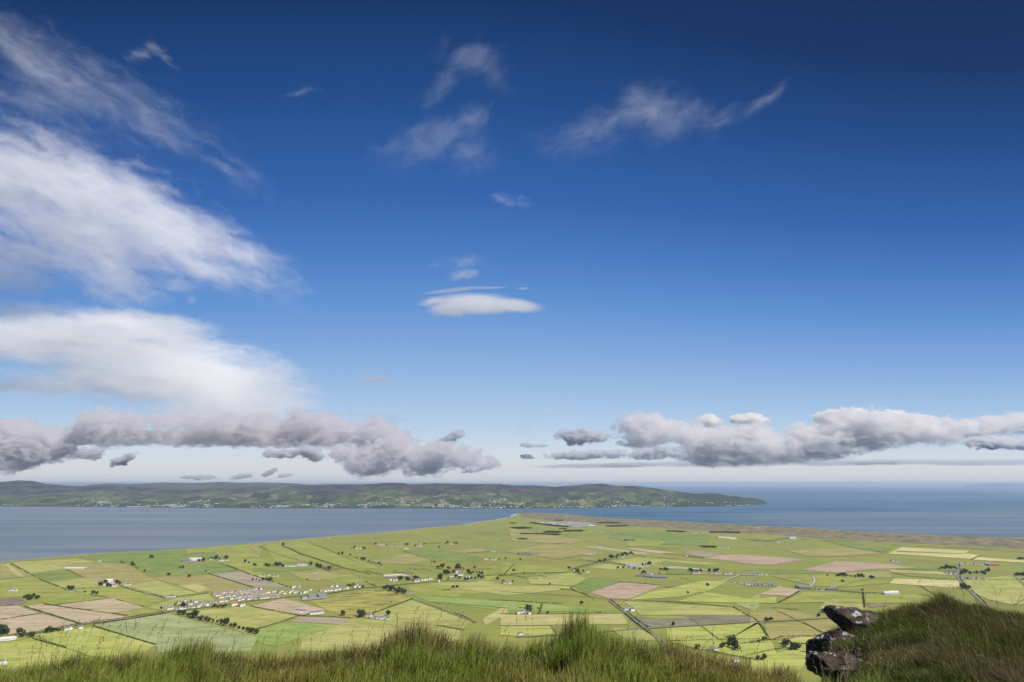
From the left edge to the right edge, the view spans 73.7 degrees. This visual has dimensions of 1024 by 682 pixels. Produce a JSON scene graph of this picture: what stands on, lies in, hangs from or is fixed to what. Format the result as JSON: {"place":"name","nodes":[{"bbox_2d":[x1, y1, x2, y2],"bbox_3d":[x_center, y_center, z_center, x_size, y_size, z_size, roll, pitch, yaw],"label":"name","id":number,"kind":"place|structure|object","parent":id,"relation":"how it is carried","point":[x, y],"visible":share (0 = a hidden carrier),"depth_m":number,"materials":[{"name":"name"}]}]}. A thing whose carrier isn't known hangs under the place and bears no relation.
{"place":"outdoors","nodes":[
{"label":"outdoors","id":0,"kind":"place"},
{"bbox_2d":[0,597,26,605],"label":"field","id":1,"kind":"structure","parent":0,"point":[14,601],"depth_m":2176.37,"materials":[{"name":"brown soil"}]},
{"bbox_2d":[5,564,24,576],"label":"field","id":2,"kind":"structure","parent":0,"point":[16,572],"depth_m":2922.07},
{"bbox_2d":[0,563,30,578],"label":"field","id":3,"kind":"structure","parent":0,"point":[6,572],"depth_m":2889.24,"materials":[{"name":"green plant"}]},
{"bbox_2d":[0,606,36,618],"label":"field","id":4,"kind":"structure","parent":0,"point":[9,611],"depth_m":2005.82,"materials":[{"name":"beige soil"}]},
{"bbox_2d":[0,577,64,596],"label":"field","id":5,"kind":"structure","parent":0,"point":[28,586],"depth_m":2471.15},
{"bbox_2d":[0,614,75,634],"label":"field","id":6,"kind":"structure","parent":0,"point":[35,622],"depth_m":1846.75,"materials":[{"name":"beige soil"}]},
{"bbox_2d":[0,639,87,675],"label":"field","id":7,"kind":"structure","parent":0,"point":[10,650],"depth_m":1518.21,"materials":[{"name":"plant"}]},
{"bbox_2d":[11,559,93,572],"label":"field","id":8,"kind":"structure","parent":0,"point":[38,566],"depth_m":3175.24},
{"bbox_2d":[34,570,81,580],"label":"field","id":9,"kind":"structure","parent":0,"point":[58,575],"depth_m":2794.41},
{"bbox_2d":[40,591,107,604],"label":"field","id":10,"kind":"structure","parent":0,"point":[62,597],"depth_m":2252.97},
{"bbox_2d":[48,578,102,587],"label":"field","id":11,"kind":"structure","parent":0,"point":[83,582],"depth_m":2570.15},
{"bbox_2d":[27,604,128,623],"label":"field","id":12,"kind":"structure","parent":0,"point":[82,616],"depth_m":1959.93,"materials":[{"name":"beige soil"}]},
{"bbox_2d":[35,627,153,659],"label":"field","id":13,"kind":"structure","parent":0,"point":[94,638],"depth_m":1624.12,"materials":[{"name":"plant"}]},
{"bbox_2d":[59,598,144,612],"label":"field","id":14,"kind":"structure","parent":0,"point":[110,605],"depth_m":2104.73,"materials":[{"name":"beige soil"}]},
{"bbox_2d":[56,562,155,584],"bbox_3d":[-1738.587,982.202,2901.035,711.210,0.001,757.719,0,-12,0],"label":"field","id":15,"kind":"structure","parent":0,"point":[123,574],"depth_m":2888.96,"materials":[{"name":"green plant"}]},
{"bbox_2d":[74,587,165,606],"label":"field","id":16,"kind":"structure","parent":0,"point":[133,597],"depth_m":2293.36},
{"bbox_2d":[79,550,188,567],"bbox_3d":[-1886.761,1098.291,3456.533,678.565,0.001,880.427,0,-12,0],"label":"field","id":17,"kind":"structure","parent":0,"point":[160,558],"depth_m":3429.41,"materials":[{"name":"plant"}]},
{"bbox_2d":[118,608,157,615],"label":"field","id":18,"kind":"structure","parent":0,"point":[138,612],"depth_m":1990.11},
{"bbox_2d":[126,581,193,595],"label":"field","id":19,"kind":"structure","parent":0,"point":[160,588],"depth_m":2446.68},
{"bbox_2d":[95,614,256,652],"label":"field","id":20,"kind":"structure","parent":0,"point":[187,628],"depth_m":1722.44,"materials":[{"name":"plant"}]},
{"bbox_2d":[149,594,214,610],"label":"field","id":21,"kind":"structure","parent":0,"point":[203,597],"depth_m":2194.58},
{"bbox_2d":[140,563,237,576],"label":"field","id":22,"kind":"structure","parent":0,"point":[187,569],"depth_m":2989.24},
{"bbox_2d":[179,584,209,591],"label":"field","id":23,"kind":"structure","parent":0,"point":[197,588],"depth_m":2470.34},
{"bbox_2d":[86,482,305,489],"bbox_3d":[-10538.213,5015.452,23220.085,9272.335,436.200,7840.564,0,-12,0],"label":"mountains","id":24,"kind":"structure","parent":0,"point":[197,486],"depth_m":22479.59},
{"bbox_2d":[154,574,249,591],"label":"field","id":25,"kind":"structure","parent":0,"point":[213,583],"depth_m":2622.05,"materials":[{"name":"green plant"}]},
{"bbox_2d":[188,552,223,557],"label":"field","id":26,"kind":"structure","parent":0,"point":[204,555],"depth_m":3572.67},
{"bbox_2d":[186,544,262,557],"bbox_3d":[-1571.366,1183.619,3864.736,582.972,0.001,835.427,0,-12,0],"label":"field","id":27,"kind":"structure","parent":0,"point":[240,551],"depth_m":3840.12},
{"bbox_2d":[15,580,451,634],"bbox_3d":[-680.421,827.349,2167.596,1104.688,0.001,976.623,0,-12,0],"label":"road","id":28,"kind":"structure","parent":0,"point":[229,603],"depth_m":2063.69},
{"bbox_2d":[186,606,300,634],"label":"field","id":29,"kind":"structure","parent":0,"point":[249,616],"depth_m":1929.84,"materials":[{"name":"plant"}]},
{"bbox_2d":[222,558,267,575],"bbox_3d":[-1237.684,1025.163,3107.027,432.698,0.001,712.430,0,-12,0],"label":"field","id":30,"kind":"structure","parent":0,"point":[241,564],"depth_m":3174.21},
{"bbox_2d":[36,580,457,632],"bbox_3d":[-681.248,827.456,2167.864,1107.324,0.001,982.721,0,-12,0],"label":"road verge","id":31,"kind":"structure","parent":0,"point":[228,603],"depth_m":2106.56,"materials":[{"name":"green plant"}]},
{"bbox_2d":[212,572,285,587],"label":"field","id":32,"kind":"structure","parent":0,"point":[243,578],"depth_m":2676.90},
{"bbox_2d":[252,566,314,571],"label":"field","id":33,"kind":"structure","parent":0,"point":[281,569],"depth_m":2985.43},
{"bbox_2d":[253,598,324,613],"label":"field","id":34,"kind":"structure","parent":0,"point":[286,605],"depth_m":2086.97,"materials":[{"name":"beige soil"}]},
{"bbox_2d":[265,544,318,562],"bbox_3d":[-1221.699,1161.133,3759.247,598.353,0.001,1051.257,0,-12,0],"label":"field","id":35,"kind":"structure","parent":0,"point":[279,549],"depth_m":3568.47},
{"bbox_2d":[255,622,335,645],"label":"field","id":36,"kind":"structure","parent":0,"point":[292,631],"depth_m":1733.81,"materials":[{"name":"plant"}]},
{"bbox_2d":[289,570,338,581],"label":"field","id":37,"kind":"structure","parent":0,"point":[320,574],"depth_m":2790.49,"materials":[{"name":"green plant"}]},
{"bbox_2d":[289,617,350,623],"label":"field","id":38,"kind":"structure","parent":0,"point":[322,620],"depth_m":1873.21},
{"bbox_2d":[285,541,377,567],"bbox_3d":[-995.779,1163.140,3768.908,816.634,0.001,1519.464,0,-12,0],"label":"field","id":39,"kind":"structure","parent":0,"point":[312,550],"depth_m":3519.31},
{"bbox_2d":[325,574,374,585],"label":"field","id":40,"kind":"structure","parent":0,"point":[343,580],"depth_m":2646.55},
{"bbox_2d":[311,588,410,617],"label":"field","id":41,"kind":"structure","parent":0,"point":[368,601],"depth_m":2175.37,"materials":[{"name":"plant"}]},
{"bbox_2d":[300,619,459,650],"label":"field","id":42,"kind":"structure","parent":0,"point":[341,633],"depth_m":1699.09,"materials":[{"name":"plant"}]},
{"bbox_2d":[0,480,767,508],"bbox_3d":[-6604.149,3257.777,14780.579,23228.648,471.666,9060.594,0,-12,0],"label":"hills","id":43,"kind":"structure","parent":0,"point":[19,493],"depth_m":12530.08,"materials":[{"name":"plant"}]},
{"bbox_2d":[3,494,748,507],"bbox_3d":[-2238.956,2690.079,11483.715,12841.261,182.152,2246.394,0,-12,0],"label":"shore houses","id":44,"kind":"structure","parent":43,"relation":"on","point":[325,505],"depth_m":11131.14,"materials":[{"name":"white"}]},
{"bbox_2d":[372,554,431,563],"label":"field","id":45,"kind":"structure","parent":0,"point":[411,559],"depth_m":3380.39,"materials":[{"name":"green plant"}]},
{"bbox_2d":[374,600,471,629],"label":"field","id":46,"kind":"structure","parent":0,"point":[405,611],"depth_m":1944.16,"materials":[{"name":"plant"}]},
{"bbox_2d":[1,513,845,561],"bbox_3d":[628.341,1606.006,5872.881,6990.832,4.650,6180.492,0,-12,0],"label":"beach","id":47,"kind":"structure","parent":0,"point":[512,515],"depth_m":4980.15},
{"bbox_2d":[406,549,462,558],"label":"field","id":48,"kind":"structure","parent":0,"point":[437,553],"depth_m":3671.38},
{"bbox_2d":[406,583,487,596],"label":"field","id":49,"kind":"structure","parent":0,"point":[435,589],"depth_m":2399.20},
{"bbox_2d":[434,555,483,561],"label":"field","id":50,"kind":"structure","parent":0,"point":[464,558],"depth_m":3425.94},
{"bbox_2d":[456,548,490,552],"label":"field","id":51,"kind":"structure","parent":0,"point":[478,550],"depth_m":3836.24,"materials":[{"name":"green plant"}]},
{"bbox_2d":[483,604,507,624],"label":"field","id":52,"kind":"structure","parent":0,"point":[490,618],"depth_m":1943.21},
{"bbox_2d":[436,580,569,595],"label":"field","id":53,"kind":"structure","parent":0,"point":[490,587],"depth_m":2468.49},
{"bbox_2d":[0,513,1023,681],"bbox_3d":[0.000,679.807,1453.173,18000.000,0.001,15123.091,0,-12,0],"label":"plain ground","id":54,"kind":"structure","parent":0,"point":[483,535],"depth_m":2924.55,"materials":[{"name":"plant"}]},
{"bbox_2d":[24,606,80,623],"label":"hedge","id":55,"kind":"object","parent":54,"relation":"on","point":[53,614],"visible":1,"depth_m":1948.32,"materials":[{"name":"green plant"}]},
{"bbox_2d":[1,611,163,635],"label":"hedge","id":56,"kind":"object","parent":54,"relation":"on","point":[87,622],"visible":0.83,"depth_m":1854.74,"materials":[{"name":"green plant"}]},
{"bbox_2d":[93,626,156,644],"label":"hedge","id":57,"kind":"object","parent":54,"relation":"on","point":[127,635],"visible":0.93,"depth_m":1677.10,"materials":[{"name":"green plant"}]},
{"bbox_2d":[282,545,369,573],"bbox_3d":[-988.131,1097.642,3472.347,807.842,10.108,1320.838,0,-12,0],"label":"hedge","id":58,"kind":"object","parent":54,"relation":"on","point":[323,560],"visible":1,"depth_m":3288.96,"materials":[{"name":"green plant"}]},
{"bbox_2d":[0,487,1023,561],"bbox_3d":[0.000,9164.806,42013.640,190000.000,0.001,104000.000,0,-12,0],"label":"sea","id":59,"kind":"structure","parent":0,"point":[33,532],"depth_m":7464.16,"materials":[{"name":"liquid"}]},
{"bbox_2d":[0,0,1023,486],"label":"sky","id":60,"kind":"structure","parent":0,"point":[554,243],"materials":[{"name":"blue"}]},
{"bbox_2d":[0,579,1023,681],"bbox_3d":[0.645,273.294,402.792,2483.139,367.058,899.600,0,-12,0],"label":"hillside","id":61,"kind":"structure","parent":0,"point":[353,658],"depth_m":6.58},
{"bbox_2d":[805,628,854,671],"bbox_3d":[4.331,4.193,9.239,0.589,0.576,0.938,0,-12,0],"label":"rock ledge","id":62,"kind":"object","parent":61,"relation":"on","point":[820,642],"visible":0.36,"depth_m":9.16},
{"bbox_2d":[805,651,865,681],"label":"rock ledge","id":63,"kind":"object","parent":61,"relation":"on","point":[812,658],"visible":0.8,"depth_m":8.11,"materials":[{"name":"stone"}]},
{"bbox_2d":[824,605,883,632],"bbox_3d":[4.856,3.923,9.631,0.741,0.328,0.840,0,-12,0],"label":"boulder","id":64,"kind":"object","parent":61,"relation":"on","point":[843,617],"visible":0.73,"depth_m":9.38,"materials":[{"name":"stone"}]},
{"bbox_2d":[852,648,862,657],"bbox_3d":[3.993,3.604,7.906,0.112,0.103,0.103,0,-12,0],"label":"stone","id":65,"kind":"object","parent":61,"relation":"on","point":[855,651],"visible":0.92,"depth_m":7.87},
{"bbox_2d":[413,595,615,610],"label":"field","id":66,"kind":"structure","parent":0,"point":[499,604],"depth_m":2121.12,"materials":[{"name":"plant"}]},
{"bbox_2d":[500,626,554,635],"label":"field","id":67,"kind":"structure","parent":0,"point":[531,630],"depth_m":1743.46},
{"bbox_2d":[500,562,568,573],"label":"field","id":68,"kind":"structure","parent":0,"point":[505,567],"depth_m":3016.01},
{"bbox_2d":[508,528,585,543],"bbox_3d":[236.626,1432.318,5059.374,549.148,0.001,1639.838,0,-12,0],"label":"field","id":69,"kind":"structure","parent":0,"point":[533,537],"depth_m":4668.06,"materials":[{"name":"green plant"}]},
{"bbox_2d":[505,544,597,557],"bbox_3d":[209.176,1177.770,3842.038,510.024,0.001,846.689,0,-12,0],"label":"field","id":70,"kind":"structure","parent":0,"point":[553,551],"depth_m":3772.33,"materials":[{"name":"green plant"}]},
{"bbox_2d":[527,573,587,584],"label":"field","id":71,"kind":"structure","parent":0,"point":[567,579],"depth_m":2669.47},
{"bbox_2d":[500,614,627,624],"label":"field","id":72,"kind":"structure","parent":0,"point":[552,619],"depth_m":1884.79,"materials":[{"name":"plant"}]},
{"bbox_2d":[544,521,595,527],"bbox_3d":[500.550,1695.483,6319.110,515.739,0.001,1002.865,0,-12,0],"label":"yard","id":73,"kind":"structure","parent":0,"point":[580,524],"depth_m":6425.14,"materials":[{"name":"concrete"}]},
{"bbox_2d":[562,557,606,560],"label":"field","id":74,"kind":"structure","parent":0,"point":[587,558],"depth_m":3396.43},
{"bbox_2d":[576,577,621,592],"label":"field","id":75,"kind":"structure","parent":0,"point":[590,584],"depth_m":2566.29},
{"bbox_2d":[590,563,626,569],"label":"field","id":76,"kind":"structure","parent":0,"point":[609,566],"depth_m":3093.35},
{"bbox_2d":[583,546,651,553],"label":"field","id":77,"kind":"structure","parent":0,"point":[635,552],"depth_m":3834.23,"materials":[{"name":"beige soil"}]},
{"bbox_2d":[590,582,660,598],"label":"field","id":78,"kind":"structure","parent":0,"point":[621,590],"depth_m":2398.10,"materials":[{"name":"soil"}]},
{"bbox_2d":[612,628,656,640],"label":"field","id":79,"kind":"structure","parent":0,"point":[645,635],"depth_m":1697.48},
{"bbox_2d":[610,600,661,642],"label":"road","id":80,"kind":"structure","parent":0,"point":[636,620],"depth_m":1860.74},
{"bbox_2d":[608,600,665,646],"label":"road verge","id":81,"kind":"structure","parent":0,"point":[642,626],"depth_m":1752.44,"materials":[{"name":"green plant"}]},
{"bbox_2d":[627,539,664,545],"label":"field","id":82,"kind":"structure","parent":0,"point":[637,542],"depth_m":4276.50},
{"bbox_2d":[626,548,675,552],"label":"field","id":83,"kind":"structure","parent":0,"point":[648,550],"depth_m":3834.11,"materials":[{"name":"beige soil"}]},
{"bbox_2d":[609,532,708,545],"bbox_3d":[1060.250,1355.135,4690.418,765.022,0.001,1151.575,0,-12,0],"label":"field","id":84,"kind":"structure","parent":0,"point":[681,539],"depth_m":4754.42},
{"bbox_2d":[644,615,685,618],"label":"field","id":85,"kind":"structure","parent":0,"point":[662,617],"depth_m":1912.84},
{"bbox_2d":[612,558,720,564],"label":"field","id":86,"kind":"structure","parent":0,"point":[637,561],"depth_m":3292.15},
{"bbox_2d":[517,618,817,636],"bbox_3d":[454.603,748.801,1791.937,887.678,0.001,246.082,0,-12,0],"label":"road","id":87,"kind":"structure","parent":0,"point":[690,625],"depth_m":1814.45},
{"bbox_2d":[518,617,827,636],"bbox_3d":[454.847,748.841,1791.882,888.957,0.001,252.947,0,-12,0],"label":"road verge","id":88,"kind":"structure","parent":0,"point":[683,625],"depth_m":1801.89,"materials":[{"name":"green plant"}]},
{"bbox_2d":[630,581,727,599],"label":"field","id":89,"kind":"structure","parent":0,"point":[691,588],"depth_m":2396.93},
{"bbox_2d":[666,568,698,573],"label":"field","id":90,"kind":"structure","parent":0,"point":[676,571],"depth_m":2913.01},
{"bbox_2d":[660,566,706,569],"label":"field","id":91,"kind":"structure","parent":0,"point":[680,567],"depth_m":3056.12,"materials":[{"name":"beige soil"}]},
{"bbox_2d":[623,601,745,614],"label":"field","id":92,"kind":"structure","parent":0,"point":[643,608],"depth_m":2035.12,"materials":[{"name":"plant"}]},
{"bbox_2d":[652,561,723,568],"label":"field","id":93,"kind":"structure","parent":0,"point":[670,563],"depth_m":3130.98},
{"bbox_2d":[635,615,749,626],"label":"field","id":94,"kind":"structure","parent":0,"point":[687,620],"depth_m":1871.37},
{"bbox_2d":[685,551,719,556],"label":"field","id":95,"kind":"structure","parent":0,"point":[701,553],"depth_m":3668.98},
{"bbox_2d":[666,623,767,640],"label":"field","id":96,"kind":"structure","parent":0,"point":[750,630],"depth_m":1726.18,"materials":[{"name":"plant"}]},
{"bbox_2d":[669,638,773,657],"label":"field","id":97,"kind":"structure","parent":0,"point":[748,648],"depth_m":1581.68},
{"bbox_2d":[681,591,775,602],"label":"field","id":98,"kind":"structure","parent":0,"point":[708,597],"depth_m":2208.47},
{"bbox_2d":[736,594,759,609],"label":"field","id":99,"kind":"structure","parent":0,"point":[748,606],"depth_m":2118.97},
{"bbox_2d":[708,555,805,564],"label":"field","id":100,"kind":"structure","parent":0,"point":[758,560],"depth_m":3378.51,"materials":[{"name":"soil"}]},
{"bbox_2d":[749,648,775,657],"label":"field","id":101,"kind":"structure","parent":0,"point":[770,651],"depth_m":1506.50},
{"bbox_2d":[521,513,1023,548],"bbox_3d":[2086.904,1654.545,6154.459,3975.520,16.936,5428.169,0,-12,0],"label":"dunes","id":102,"kind":"structure","parent":0,"point":[996,542],"depth_m":5147.87,"materials":[{"name":"plant"}]},
{"bbox_2d":[750,649,805,674],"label":"field","id":103,"kind":"structure","parent":0,"point":[795,658],"depth_m":1446.75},
{"bbox_2d":[761,586,798,595],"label":"field","id":104,"kind":"structure","parent":0,"point":[782,591],"depth_m":2373.75,"materials":[{"name":"beige soil"}]},
{"bbox_2d":[750,569,819,573],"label":"field","id":105,"kind":"structure","parent":0,"point":[776,571],"depth_m":2913.39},
{"bbox_2d":[750,609,823,620],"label":"field","id":106,"kind":"structure","parent":0,"point":[759,615],"depth_m":1941.12,"materials":[{"name":"green plant"}]},
{"bbox_2d":[778,637,813,643],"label":"field","id":107,"kind":"structure","parent":0,"point":[800,640],"depth_m":1641.86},
{"bbox_2d":[764,619,837,638],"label":"field","id":108,"kind":"structure","parent":0,"point":[796,629],"depth_m":1766.74,"materials":[{"name":"green plant"}]},
{"bbox_2d":[782,592,861,602],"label":"field","id":109,"kind":"structure","parent":0,"point":[802,597],"depth_m":2247.74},
{"bbox_2d":[773,574,887,586],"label":"field","id":110,"kind":"structure","parent":0,"point":[825,580],"depth_m":2642.31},
{"bbox_2d":[787,548,877,556],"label":"field","id":111,"kind":"structure","parent":0,"point":[842,552],"depth_m":3717.10,"materials":[{"name":"green plant"}]},
{"bbox_2d":[820,602,863,611],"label":"field","id":112,"kind":"structure","parent":0,"point":[858,605],"depth_m":2117.38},
{"bbox_2d":[829,541,890,552],"bbox_3d":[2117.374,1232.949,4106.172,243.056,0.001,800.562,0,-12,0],"label":"field","id":113,"kind":"structure","parent":0,"point":[872,547],"depth_m":4072.34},
{"bbox_2d":[803,561,919,572],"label":"field","id":114,"kind":"structure","parent":0,"point":[835,567],"depth_m":3072.97,"materials":[{"name":"soil"}]},
{"bbox_2d":[838,572,890,577],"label":"field","id":115,"kind":"structure","parent":0,"point":[880,574],"depth_m":2816.90,"materials":[{"name":"green plant"}]},
{"bbox_2d":[865,593,923,602],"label":"field","id":116,"kind":"structure","parent":0,"point":[880,598],"depth_m":2228.01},
{"bbox_2d":[888,569,955,575],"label":"field","id":117,"kind":"structure","parent":0,"point":[921,572],"depth_m":2881.79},
{"bbox_2d":[890,579,958,586],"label":"field","id":118,"kind":"structure","parent":0,"point":[940,583],"depth_m":2590.24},
{"bbox_2d":[896,551,964,553],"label":"field","id":119,"kind":"structure","parent":0,"point":[929,552],"depth_m":3720.63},
{"bbox_2d":[908,565,956,570],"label":"field","id":120,"kind":"structure","parent":0,"point":[932,568],"depth_m":3015.22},
{"bbox_2d":[889,547,978,558],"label":"field","id":121,"kind":"structure","parent":0,"point":[968,556],"depth_m":3667.42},
{"bbox_2d":[955,563,991,608],"bbox_3d":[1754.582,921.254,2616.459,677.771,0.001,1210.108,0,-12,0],"label":"road verge","id":122,"kind":"structure","parent":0,"point":[969,588],"depth_m":2415.25,"materials":[{"name":"green plant"}]},
{"bbox_2d":[964,575,1023,604],"bbox_3d":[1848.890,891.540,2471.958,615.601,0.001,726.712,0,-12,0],"label":"field","id":123,"kind":"structure","parent":0,"point":[1005,594],"depth_m":2395.83,"materials":[{"name":"plant"}]},
{"bbox_2d":[965,483,1023,487],"bbox_3d":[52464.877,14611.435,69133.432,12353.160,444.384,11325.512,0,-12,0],"label":"island hills","id":124,"kind":"structure","parent":0,"point":[1005,485],"depth_m":69179.48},
{"bbox_2d":[973,557,1023,562],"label":"field","id":125,"kind":"structure","parent":0,"point":[994,559],"depth_m":3376.74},
{"bbox_2d":[983,579,1023,585],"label":"field","id":126,"kind":"structure","parent":0,"point":[1014,582],"depth_m":2589.82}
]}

